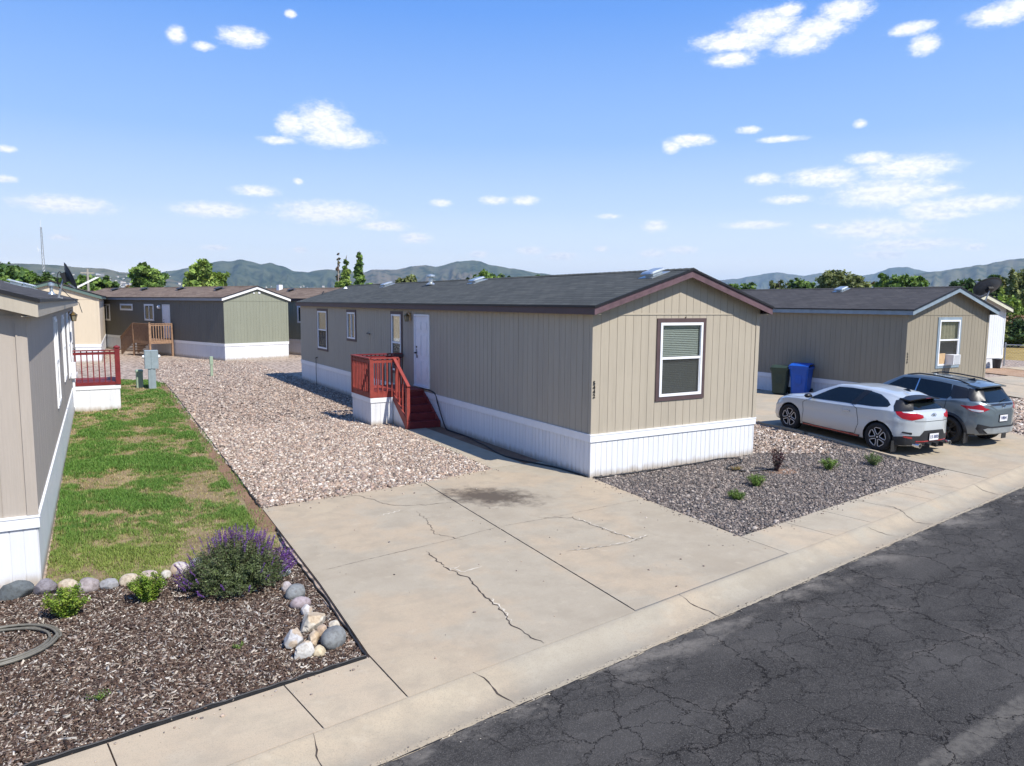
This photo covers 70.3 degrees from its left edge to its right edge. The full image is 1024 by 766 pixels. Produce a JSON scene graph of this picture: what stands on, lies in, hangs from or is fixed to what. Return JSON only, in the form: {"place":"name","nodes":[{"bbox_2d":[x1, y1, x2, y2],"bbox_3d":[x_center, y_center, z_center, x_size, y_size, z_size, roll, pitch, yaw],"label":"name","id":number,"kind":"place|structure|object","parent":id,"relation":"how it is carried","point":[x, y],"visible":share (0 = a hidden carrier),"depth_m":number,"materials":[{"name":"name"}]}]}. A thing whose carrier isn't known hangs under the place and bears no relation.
{"place":"outdoors","nodes":[
{"label":"outdoors","id":0,"kind":"place"},
{"bbox_2d":[38,743,114,765],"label":"pavement","id":1,"kind":"structure","parent":0,"point":[101,755],"depth_m":5.43,"materials":[{"name":"concrete"}]},
{"bbox_2d":[0,263,182,287],"bbox_3d":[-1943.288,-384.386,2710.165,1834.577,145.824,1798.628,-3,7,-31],"label":"hills","id":2,"kind":"structure","parent":0,"point":[55,269],"depth_m":2947.71,"materials":[{"name":"green plant"}]},
{"bbox_2d":[62,413,224,481],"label":"grass","id":3,"kind":"structure","parent":0,"point":[148,459],"depth_m":16.71,"materials":[{"name":"green plant"}]},
{"bbox_2d":[45,385,280,583],"bbox_3d":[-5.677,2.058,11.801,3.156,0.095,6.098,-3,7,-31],"label":"grass","id":4,"kind":"structure","parent":0,"point":[83,500],"depth_m":11.32,"materials":[{"name":"green plant"}]},
{"bbox_2d":[72,345,120,411],"bbox_3d":[-13.145,-0.173,23.052,1.300,2.110,1.696,-3,7,-31],"label":"side porch","id":5,"kind":"object","parent":4,"relation":"on","point":[97,393],"visible":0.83,"depth_m":22.45,"materials":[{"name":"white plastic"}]},
{"bbox_2d":[73,379,186,420],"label":"grass","id":6,"kind":"structure","parent":4,"relation":"on","point":[157,395],"depth_m":24.15,"materials":[{"name":"green plant"}]},
{"bbox_2d":[142,350,159,388],"bbox_3d":[-13.920,-0.500,28.107,0.620,1.540,0.238,-3,7,-31],"label":"meter pedestal","id":7,"kind":"object","parent":4,"relation":"on","point":[151,362],"visible":0.95,"depth_m":28.02,"materials":[{"name":"grey paint"}]},
{"bbox_2d":[161,384,275,531],"bbox_3d":[-8.945,1.141,20.296,0.308,0.001,21.765,-3,7,-29],"label":"soil strip","id":8,"kind":"object","parent":4,"relation":"on","point":[247,499],"visible":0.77,"depth_m":13.40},
{"bbox_2d":[108,686,322,765],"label":"pavement","id":9,"kind":"structure","parent":0,"point":[250,726],"depth_m":5.75,"materials":[{"name":"concrete"}]},
{"bbox_2d":[285,657,406,728],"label":"pavement","id":10,"kind":"structure","parent":0,"point":[345,693],"depth_m":6.40,"materials":[{"name":"concrete"}]},
{"bbox_2d":[161,259,549,287],"bbox_3d":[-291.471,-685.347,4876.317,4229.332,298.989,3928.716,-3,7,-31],"label":"hills","id":11,"kind":"structure","parent":0,"point":[246,273],"depth_m":4670.48,"materials":[{"name":"green plant"}]},
{"bbox_2d":[263,483,634,696],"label":"driveway","id":12,"kind":"structure","parent":0,"point":[398,630],"depth_m":8.87,"materials":[{"name":"concrete"}]},
{"bbox_2d":[0,0,1023,279],"label":"sky","id":13,"kind":"structure","parent":0,"point":[720,139],"materials":[{"name":"blue"}]},
{"bbox_2d":[43,348,1023,765],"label":"gravel lot","id":14,"kind":"structure","parent":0,"point":[291,364],"depth_m":37.26,"materials":[{"name":"beige gravel"}]},
{"bbox_2d":[0,279,77,588],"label":"manufactured home","id":15,"kind":"object","parent":14,"relation":"on","point":[38,372],"visible":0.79,"depth_m":8.70,"materials":[{"name":"grey paint"}]},
{"bbox_2d":[53,316,61,408],"bbox_3d":[-8.910,-0.421,14.114,0.194,1.730,1.000,-3,7,-29],"label":"window","id":16,"kind":"structure","parent":15,"relation":"in","point":[55,327],"depth_m":13.85,"materials":[{"name":"white plastic"}]},
{"bbox_2d":[61,314,67,381],"bbox_3d":[-10.666,-0.834,17.177,0.194,1.550,0.900,-3,7,-29],"label":"window","id":17,"kind":"structure","parent":15,"relation":"in","point":[62,317],"depth_m":16.90,"materials":[{"name":"white plastic"}]},
{"bbox_2d":[66,312,71,378],"bbox_3d":[-12.141,-1.032,19.779,0.194,1.750,0.900,-3,7,-29],"label":"window","id":18,"kind":"structure","parent":15,"relation":"in","point":[67,321],"depth_m":19.51,"materials":[{"name":"white plastic"}]},
{"bbox_2d":[57,263,103,312],"bbox_3d":[-8.874,-1.944,14.860,0.875,1.011,0.566,0,6,-8],"label":"satellite dish","id":19,"kind":"object","parent":15,"relation":"attached to","point":[66,275],"visible":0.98,"depth_m":14.71,"materials":[{"name":"metal"}]},
{"bbox_2d":[34,280,105,363],"bbox_3d":[-28.568,-3.984,46.441,4.694,4.666,18.386,-3,7,-28],"label":"manufactured home","id":20,"kind":"object","parent":14,"relation":"on","point":[89,329],"visible":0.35,"depth_m":39.26,"materials":[{"name":"beige paint"}]},
{"bbox_2d":[120,322,173,355],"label":"wooden steps","id":21,"kind":"structure","parent":14,"relation":"on","point":[139,334],"depth_m":44.82,"materials":[{"name":"brown wood"}]},
{"bbox_2d":[0,548,363,765],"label":"bark mulch","id":22,"kind":"object","parent":14,"relation":"on","point":[117,634],"visible":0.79,"depth_m":6.96,"materials":[{"name":"brown wood"}]},
{"bbox_2d":[0,580,34,600],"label":"garden rock","id":23,"kind":"object","parent":22,"relation":"on","point":[16,589],"visible":0.89,"depth_m":8.31,"materials":[{"name":"grey stone"}]},
{"bbox_2d":[0,623,61,666],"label":"coiled hose","id":24,"kind":"object","parent":22,"relation":"on","point":[50,641],"visible":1,"depth_m":7.29,"materials":[{"name":"grey rubber"}]},
{"bbox_2d":[33,578,56,595],"bbox_3d":[-5.460,2.399,8.521,0.249,0.215,0.253,5,8,36],"label":"garden rock","id":25,"kind":"object","parent":22,"relation":"on","point":[42,586],"visible":0.86,"depth_m":8.44,"materials":[{"name":"grey stone"}]},
{"bbox_2d":[40,582,90,618],"bbox_3d":[-4.821,2.368,7.851,0.428,0.394,0.453,5,8,36],"label":"yellow green shrub","id":26,"kind":"object","parent":22,"relation":"on","point":[69,601],"visible":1,"depth_m":7.79,"materials":[{"name":"green plant"}]},
{"bbox_2d":[77,577,99,593],"bbox_3d":[-5.003,2.395,8.575,0.235,0.211,0.230,-1,6,-13],"label":"garden rock","id":27,"kind":"object","parent":22,"relation":"on","point":[89,584],"visible":0.72,"depth_m":8.51,"materials":[{"name":"grey stone"}]},
{"bbox_2d":[99,578,118,589],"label":"garden rock","id":28,"kind":"object","parent":22,"relation":"on","point":[108,583],"visible":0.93,"depth_m":8.62,"materials":[{"name":"stone"}]},
{"bbox_2d":[119,573,137,585],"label":"garden rock","id":29,"kind":"object","parent":22,"relation":"on","point":[125,579],"visible":0.73,"depth_m":8.73,"materials":[{"name":"stone"}]},
{"bbox_2d":[126,570,167,602],"bbox_3d":[-4.151,2.319,8.268,0.443,0.413,0.440,-2,7,-24],"label":"yellow green shrub","id":30,"kind":"object","parent":22,"relation":"on","point":[145,589],"visible":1,"depth_m":8.24,"materials":[{"name":"green plant"}]},
{"bbox_2d":[173,523,296,597],"bbox_3d":[-3.300,2.072,8.728,1.391,0.776,1.280,-3,7,-31],"label":"purple salvia","id":31,"kind":"object","parent":22,"relation":"on","point":[224,566],"visible":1,"depth_m":8.54,"materials":[{"name":"green plant"}]},
{"bbox_2d":[284,628,303,648],"bbox_3d":[-2.184,2.544,7.251,0.184,0.182,0.252,1,6,7],"label":"garden rock","id":32,"kind":"object","parent":22,"relation":"on","point":[293,638],"visible":1,"depth_m":7.19,"materials":[{"name":"beige stone"}]},
{"bbox_2d":[285,583,304,599],"bbox_3d":[-2.514,2.430,8.436,0.200,0.195,0.242,4,7,30],"label":"garden rock","id":33,"kind":"object","parent":22,"relation":"on","point":[293,591],"visible":0.82,"depth_m":8.37,"materials":[{"name":"grey stone"}]},
{"bbox_2d":[289,596,310,609],"bbox_3d":[-2.378,2.478,8.172,0.234,0.148,0.169,-1,6,-14],"label":"garden rock","id":34,"kind":"object","parent":22,"relation":"on","point":[299,602],"visible":0.84,"depth_m":8.12,"materials":[{"name":"stone"}]},
{"bbox_2d":[294,640,314,659],"bbox_3d":[-2.009,2.589,7.052,0.191,0.188,0.155,-1,6,-12],"label":"garden rock","id":35,"kind":"object","parent":22,"relation":"on","point":[304,649],"visible":0.95,"depth_m":6.99,"materials":[{"name":"grey stone"}]},
{"bbox_2d":[300,612,325,632],"bbox_3d":[-2.102,2.517,7.661,0.237,0.212,0.320,0,6,-3],"label":"garden rock","id":36,"kind":"object","parent":22,"relation":"on","point":[311,621],"visible":0.88,"depth_m":7.57,"materials":[{"name":"beige stone"}]},
{"bbox_2d":[321,625,345,649],"bbox_3d":[-1.788,2.555,7.294,0.237,0.226,0.329,2,7,16],"label":"garden rock","id":37,"kind":"object","parent":22,"relation":"on","point":[333,637],"visible":0.95,"depth_m":7.19,"materials":[{"name":"grey stone"}]},
{"bbox_2d":[93,286,290,360],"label":"manufactured home","id":38,"kind":"object","parent":14,"relation":"on","point":[227,323],"visible":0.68,"depth_m":43.55,"materials":[{"name":"green paint"}]},
{"bbox_2d":[144,304,153,320],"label":"window","id":39,"kind":"structure","parent":38,"relation":"in","point":[148,308],"depth_m":47.15,"materials":[{"name":"white plastic"}]},
{"bbox_2d":[163,305,169,337],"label":"door","id":40,"kind":"structure","parent":38,"relation":"in","point":[166,319],"depth_m":45.48,"materials":[{"name":"white paint"}]},
{"bbox_2d":[21,655,365,765],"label":"landscape edging","id":41,"kind":"object","parent":14,"relation":"on","point":[140,728],"visible":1,"depth_m":6.02,"materials":[{"name":"black plastic"}]},
{"bbox_2d":[139,359,352,428],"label":"gravel","id":42,"kind":"structure","parent":14,"relation":"on","point":[211,391],"depth_m":26.83,"materials":[{"name":"beige gravel"}]},
{"bbox_2d":[265,285,342,354],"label":"manufactured home","id":43,"kind":"object","parent":14,"relation":"on","point":[294,318],"visible":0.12,"depth_m":47.02,"materials":[{"name":"brown paint"}]},
{"bbox_2d":[275,527,366,657],"bbox_3d":[-2.503,2.421,8.995,0.066,0.061,4.487,-3,7,-28],"label":"landscape edging","id":44,"kind":"object","parent":14,"relation":"on","point":[345,627],"visible":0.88,"depth_m":8.42,"materials":[{"name":"black plastic"}]},
{"bbox_2d":[176,377,467,508],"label":"gravel yard","id":45,"kind":"structure","parent":14,"relation":"on","point":[236,423],"depth_m":22.93,"materials":[{"name":"beige gravel"}]},
{"bbox_2d":[198,417,490,507],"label":"gravel","id":46,"kind":"structure","parent":45,"relation":"on","point":[326,445],"depth_m":15.89,"materials":[{"name":"beige gravel"}]},
{"bbox_2d":[350,353,439,429],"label":"front steps","id":47,"kind":"structure","parent":45,"relation":"on","point":[410,407],"depth_m":20.36,"materials":[{"name":"red wood"}]},
{"bbox_2d":[403,428,523,468],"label":"front walk","id":48,"kind":"structure","parent":14,"relation":"on","point":[489,459],"depth_m":16.92,"materials":[{"name":"concrete"}]},
{"bbox_2d":[427,427,541,463],"bbox_3d":[-0.950,1.453,18.040,0.480,0.001,5.500,-3,7,-31],"label":"dirt strip","id":49,"kind":"object","parent":14,"relation":"on","point":[503,451],"visible":0.6,"depth_m":17.55,"materials":[{"name":"brown soil"}]},
{"bbox_2d":[419,387,587,476],"bbox_3d":[-0.772,1.002,17.655,0.479,0.987,8.052,-3,7,-31],"label":"garden hose","id":50,"kind":"object","parent":49,"relation":"on","point":[498,452],"visible":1,"depth_m":16.39,"materials":[{"name":"black rubber"}]},
{"bbox_2d":[94,433,945,761],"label":"stray stones","id":51,"kind":"object","parent":14,"relation":"on","point":[508,561],"visible":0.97,"depth_m":11.69,"materials":[{"name":"grey stone"}]},
{"bbox_2d":[295,268,773,477],"bbox_3d":[-1.871,-1.266,24.263,5.089,4.712,21.514,-3,7,-31],"label":"manufactured home","id":52,"kind":"object","parent":14,"relation":"on","point":[590,375],"visible":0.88,"depth_m":15.97,"materials":[{"name":"beige paint"}]},
{"bbox_2d":[317,309,327,351],"bbox_3d":[-7.552,-2.140,29.252,0.194,1.680,1.400,-3,7,-31],"label":"window","id":53,"kind":"structure","parent":52,"relation":"in","point":[322,314],"depth_m":29.52,"materials":[{"name":"brown paint"}]},
{"bbox_2d":[346,310,356,341],"bbox_3d":[-5.717,-2.072,26.201,0.194,1.125,1.040,-3,7,-31],"label":"window","id":54,"kind":"structure","parent":52,"relation":"in","point":[351,333],"depth_m":26.45,"materials":[{"name":"brown paint"}]},
{"bbox_2d":[390,311,402,372],"bbox_3d":[-3.525,-1.260,22.623,0.194,1.930,0.950,-3,7,-31],"label":"window","id":55,"kind":"structure","parent":52,"relation":"in","point":[396,319],"depth_m":22.75,"materials":[{"name":"white glass"}]},
{"bbox_2d":[414,316,427,386],"bbox_3d":[-2.630,-0.909,20.945,0.104,2.004,0.938,-3,7,-31],"label":"door","id":56,"kind":"structure","parent":52,"relation":"in","point":[421,323],"depth_m":20.97,"materials":[{"name":"white paint"}]},
{"bbox_2d":[655,318,706,401],"bbox_3d":[3.518,-0.509,15.368,1.380,1.715,0.194,-3,7,-31],"label":"window","id":57,"kind":"structure","parent":52,"relation":"in","point":[680,342],"depth_m":15.37,"materials":[{"name":"brown paint"}]},
{"bbox_2d":[424,462,785,610],"bbox_3d":[1.038,2.198,12.009,3.385,0.140,7.002,-3,7,-31],"label":"driveway strip","id":58,"kind":"object","parent":14,"relation":"on","point":[621,572],"visible":0.78,"depth_m":10.95,"materials":[{"name":"concrete"}]},
{"bbox_2d":[314,484,990,765],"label":"concrete cracks","id":59,"kind":"object","parent":14,"relation":"on","point":[495,690],"visible":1,"depth_m":8.59,"materials":[{"name":"black concrete"}]},
{"bbox_2d":[593,431,943,536],"bbox_3d":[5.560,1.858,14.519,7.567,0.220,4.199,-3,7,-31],"label":"grey gravel","id":60,"kind":"structure","parent":14,"relation":"on","point":[853,475],"depth_m":13.90,"materials":[{"name":"grey gravel"}]},
{"bbox_2d":[593,457,773,477],"bbox_3d":[3.603,1.818,14.822,3.928,0.032,1.283,-3,7,-31],"label":"irrigation tube","id":61,"kind":"object","parent":60,"relation":"on","point":[689,464],"visible":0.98,"depth_m":15.12,"materials":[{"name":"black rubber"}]},
{"bbox_2d":[746,473,765,485],"bbox_3d":[4.659,1.850,13.850,0.386,0.291,0.418,2,6,13],"label":"green plant","id":62,"kind":"object","parent":60,"relation":"on","point":[755,480],"visible":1,"depth_m":13.79,"materials":[{"name":"green plant"}]},
{"bbox_2d":[768,469,797,473],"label":"bare soil","id":63,"kind":"structure","parent":60,"relation":"on","point":[784,470],"depth_m":14.95,"materials":[{"name":"soil"}]},
{"bbox_2d":[771,446,785,470],"bbox_3d":[5.486,1.569,15.034,0.337,0.554,0.305,6,9,43],"label":"dark red shrub","id":64,"kind":"object","parent":63,"relation":"on","point":[776,462],"visible":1,"depth_m":15.02,"materials":[{"name":"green plant"}]},
{"bbox_2d":[753,423,872,453],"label":"gravel","id":65,"kind":"structure","parent":60,"relation":"on","point":[763,447],"depth_m":17.87,"materials":[{"name":"beige gravel"}]},
{"bbox_2d":[808,433,898,458],"bbox_3d":[8.120,1.498,17.464,0.099,0.186,2.584,-2,7,-24],"label":"driveway edging","id":66,"kind":"object","parent":60,"relation":"on","point":[856,446],"visible":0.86,"depth_m":17.30,"materials":[{"name":"concrete"}]},
{"bbox_2d":[738,286,999,392],"bbox_3d":[9.752,-2.118,33.452,5.048,4.423,21.022,-3,7,-29],"label":"manufactured home","id":67,"kind":"object","parent":14,"relation":"on","point":[841,335],"visible":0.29,"depth_m":25.19,"materials":[{"name":"beige paint"}]},
{"bbox_2d":[935,317,961,368],"bbox_3d":[14.714,-1.371,24.640,1.360,1.710,0.194,-3,7,-29],"label":"window","id":68,"kind":"structure","parent":67,"relation":"in","point":[949,328],"depth_m":24.65,"materials":[{"name":"white plastic"}]},
{"bbox_2d":[973,277,1001,300],"bbox_3d":[16.444,-3.211,25.258,0.826,0.890,0.854,-6,9,-44],"label":"satellite dish","id":69,"kind":"object","parent":67,"relation":"on","point":[986,286],"visible":1,"depth_m":25.08,"materials":[{"name":"metal"}]},
{"bbox_2d":[975,294,1013,367],"bbox_3d":[20.502,-3.510,47.088,5.044,4.368,19.538,-3,7,-27],"label":"manufactured home","id":70,"kind":"object","parent":14,"relation":"on","point":[996,334],"visible":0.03,"depth_m":39.46,"materials":[{"name":"white paint"}]},
{"bbox_2d":[985,368,1023,376],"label":"brown verge","id":71,"kind":"structure","parent":14,"relation":"on","point":[1010,372],"depth_m":37.12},
{"bbox_2d":[1010,398,1023,435],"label":"gravel","id":72,"kind":"structure","parent":14,"relation":"on","point":[1018,422],"depth_m":22.12,"materials":[{"name":"beige gravel"}]},
{"bbox_2d":[374,483,1023,765],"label":"open joints","id":73,"kind":"object","parent":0,"point":[625,604],"visible":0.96,"depth_m":8.04,"materials":[{"name":"grey concrete"}]},
{"bbox_2d":[382,488,1023,765],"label":"road","id":74,"kind":"structure","parent":0,"point":[909,651],"depth_m":6.80,"materials":[{"name":"grey asphalt"}]},
{"bbox_2d":[756,390,787,423],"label":"driveway","id":75,"kind":"structure","parent":0,"point":[766,401],"depth_m":23.58,"materials":[{"name":"concrete"}]},
{"bbox_2d":[770,365,790,393],"bbox_3d":[9.942,-0.129,26.913,0.643,1.076,0.834,4,7,31],"label":"wheeled cart","id":76,"kind":"object","parent":75,"relation":"on","point":[780,376],"visible":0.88,"depth_m":26.62,"materials":[{"name":"green plastic"}]},
{"bbox_2d":[788,362,814,393],"bbox_3d":[10.532,-0.135,26.480,0.712,1.192,0.922,5,8,37],"label":"wheeled cart","id":77,"kind":"object","parent":75,"relation":"on","point":[801,374],"visible":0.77,"depth_m":26.18,"materials":[{"name":"blue plastic"}]},
{"bbox_2d":[741,522,834,552],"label":"pavement","id":78,"kind":"structure","parent":0,"point":[786,537],"depth_m":10.79,"materials":[{"name":"concrete"}]},
{"bbox_2d":[719,267,925,288],"bbox_3d":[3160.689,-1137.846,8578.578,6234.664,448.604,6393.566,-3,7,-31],"label":"hills","id":79,"kind":"structure","parent":0,"point":[761,281],"depth_m":8405.06,"materials":[{"name":"green plant"}]},
{"bbox_2d":[785,510,870,535],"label":"pavement","id":80,"kind":"structure","parent":0,"point":[831,523],"depth_m":11.52,"materials":[{"name":"concrete"}]},
{"bbox_2d":[821,500,902,521],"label":"pavement","id":81,"kind":"structure","parent":0,"point":[865,511],"depth_m":12.22,"materials":[{"name":"concrete"}]},
{"bbox_2d":[854,490,930,509],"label":"pavement","id":82,"kind":"structure","parent":0,"point":[895,500],"depth_m":12.92,"materials":[{"name":"concrete"}]},
{"bbox_2d":[775,423,1023,477],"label":"driveway","id":83,"kind":"structure","parent":0,"point":[983,457],"depth_m":16.97,"materials":[{"name":"concrete"}]},
{"bbox_2d":[775,382,950,451],"bbox_3d":[8.743,0.654,18.426,2.106,1.450,4.315,-3,9,-26],"label":"parked car","id":84,"kind":"object","parent":83,"relation":"on","point":[879,417],"visible":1,"depth_m":17.18,"materials":[{"name":"white paint"}]},
{"bbox_2d":[882,371,1014,442],"bbox_3d":[11.002,0.481,19.566,2.106,1.633,4.271,-3,9,-27],"label":"parked car","id":85,"kind":"object","parent":83,"relation":"on","point":[979,408],"visible":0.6,"depth_m":17.88,"materials":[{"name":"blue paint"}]},
{"bbox_2d":[884,480,957,499],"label":"pavement","id":86,"kind":"structure","parent":0,"point":[925,490],"depth_m":13.65,"materials":[{"name":"concrete"}]},
{"bbox_2d":[872,258,1023,287],"bbox_3d":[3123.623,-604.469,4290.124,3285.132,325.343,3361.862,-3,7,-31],"label":"hills","id":87,"kind":"structure","parent":0,"point":[948,277],"depth_m":4510.68,"materials":[{"name":"green plant"}]},
{"bbox_2d":[915,470,987,488],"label":"pavement","id":88,"kind":"structure","parent":0,"point":[953,479],"depth_m":14.49,"materials":[{"name":"concrete"}]},
{"bbox_2d":[985,376,1023,397],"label":"driveway","id":89,"kind":"structure","parent":0,"point":[1014,388],"depth_m":31.30,"materials":[{"name":"concrete"}]},
{"bbox_2d":[1002,346,1023,360],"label":"dry field","id":90,"kind":"structure","parent":0,"point":[1016,356],"depth_m":54.47,"materials":[{"name":"plant"}]},
{"bbox_2d":[1004,317,1023,346],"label":"bush","id":91,"kind":"object","parent":90,"relation":"on","point":[1016,337],"visible":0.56,"depth_m":62.32,"materials":[{"name":"green plant"}]},
{"label":"ground","id":92,"kind":"structure","parent":0,"visible":0},
{"bbox_2d":[0,261,31,280],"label":"broadleaf tree","id":93,"kind":"object","parent":92,"relation":"on","point":[4,270],"visible":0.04,"depth_m":73.88,"materials":[{"name":"green plant"}]},
{"bbox_2d":[3,264,47,284],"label":"broadleaf tree","id":94,"kind":"object","parent":92,"relation":"on","point":[18,274],"visible":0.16,"depth_m":71.93,"materials":[{"name":"green plant"}]},
{"bbox_2d":[77,274,119,290],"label":"broadleaf tree","id":95,"kind":"object","parent":92,"relation":"on","point":[99,283],"visible":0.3,"depth_m":77.26,"materials":[{"name":"green plant"}]},
{"bbox_2d":[127,262,169,287],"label":"broadleaf tree","id":96,"kind":"object","parent":92,"relation":"on","point":[142,274],"visible":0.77,"depth_m":91.86,"materials":[{"name":"green plant"}]},
{"bbox_2d":[182,258,230,286],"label":"broadleaf tree","id":97,"kind":"object","parent":92,"relation":"on","point":[200,273],"visible":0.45,"depth_m":87.48,"materials":[{"name":"green plant"}]},
{"bbox_2d":[340,256,350,280],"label":"poplar tree","id":98,"kind":"object","parent":92,"relation":"on","point":[345,273],"visible":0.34,"depth_m":144.22,"materials":[{"name":"green plant"}]},
{"bbox_2d":[352,251,365,284],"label":"poplar tree","id":99,"kind":"object","parent":92,"relation":"on","point":[358,269],"visible":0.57,"depth_m":144.85,"materials":[{"name":"green plant"}]},
{"bbox_2d":[227,465,1023,765],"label":"kerb","id":100,"kind":"structure","parent":92,"relation":"on","point":[373,737],"depth_m":7.32,"materials":[{"name":"concrete"}]},
{"bbox_2d":[370,485,1022,765],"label":"gutter grit","id":101,"kind":"object","parent":100,"relation":"on","point":[692,629],"visible":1,"depth_m":7.89,"materials":[{"name":"gravel"}]},
{"bbox_2d":[769,280,791,288],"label":"broadleaf tree","id":102,"kind":"object","parent":92,"relation":"on","point":[772,285],"visible":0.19,"depth_m":130.49,"materials":[{"name":"green plant"}]},
{"bbox_2d":[788,277,815,288],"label":"broadleaf tree","id":103,"kind":"object","parent":92,"relation":"on","point":[798,283],"visible":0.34,"depth_m":128.72,"materials":[{"name":"green plant"}]},
{"bbox_2d":[815,269,871,287],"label":"broadleaf tree","id":104,"kind":"object","parent":92,"relation":"on","point":[833,278],"visible":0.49,"depth_m":93.39,"materials":[{"name":"green plant"}]},
{"bbox_2d":[872,273,929,287],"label":"broadleaf tree","id":105,"kind":"object","parent":92,"relation":"on","point":[903,280],"visible":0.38,"depth_m":81.41,"materials":[{"name":"green plant"}]},
{"label":"green verge","id":106,"kind":"structure","parent":0,"visible":0},
{"bbox_2d":[949,274,1009,297],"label":"broadleaf tree","id":107,"kind":"object","parent":106,"relation":"on","point":[969,284],"visible":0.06,"depth_m":75.08,"materials":[{"name":"green plant"}]},
{"bbox_2d":[993,287,1023,319],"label":"tree","id":108,"kind":"object","parent":106,"relation":"on","point":[1016,304],"visible":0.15,"depth_m":64.80,"materials":[{"name":"green plant"}]},
{"bbox_2d":[998,268,1023,306],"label":"tree","id":109,"kind":"object","parent":106,"relation":"on","point":[1015,287],"visible":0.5,"depth_m":71.06,"materials":[{"name":"green plant"}]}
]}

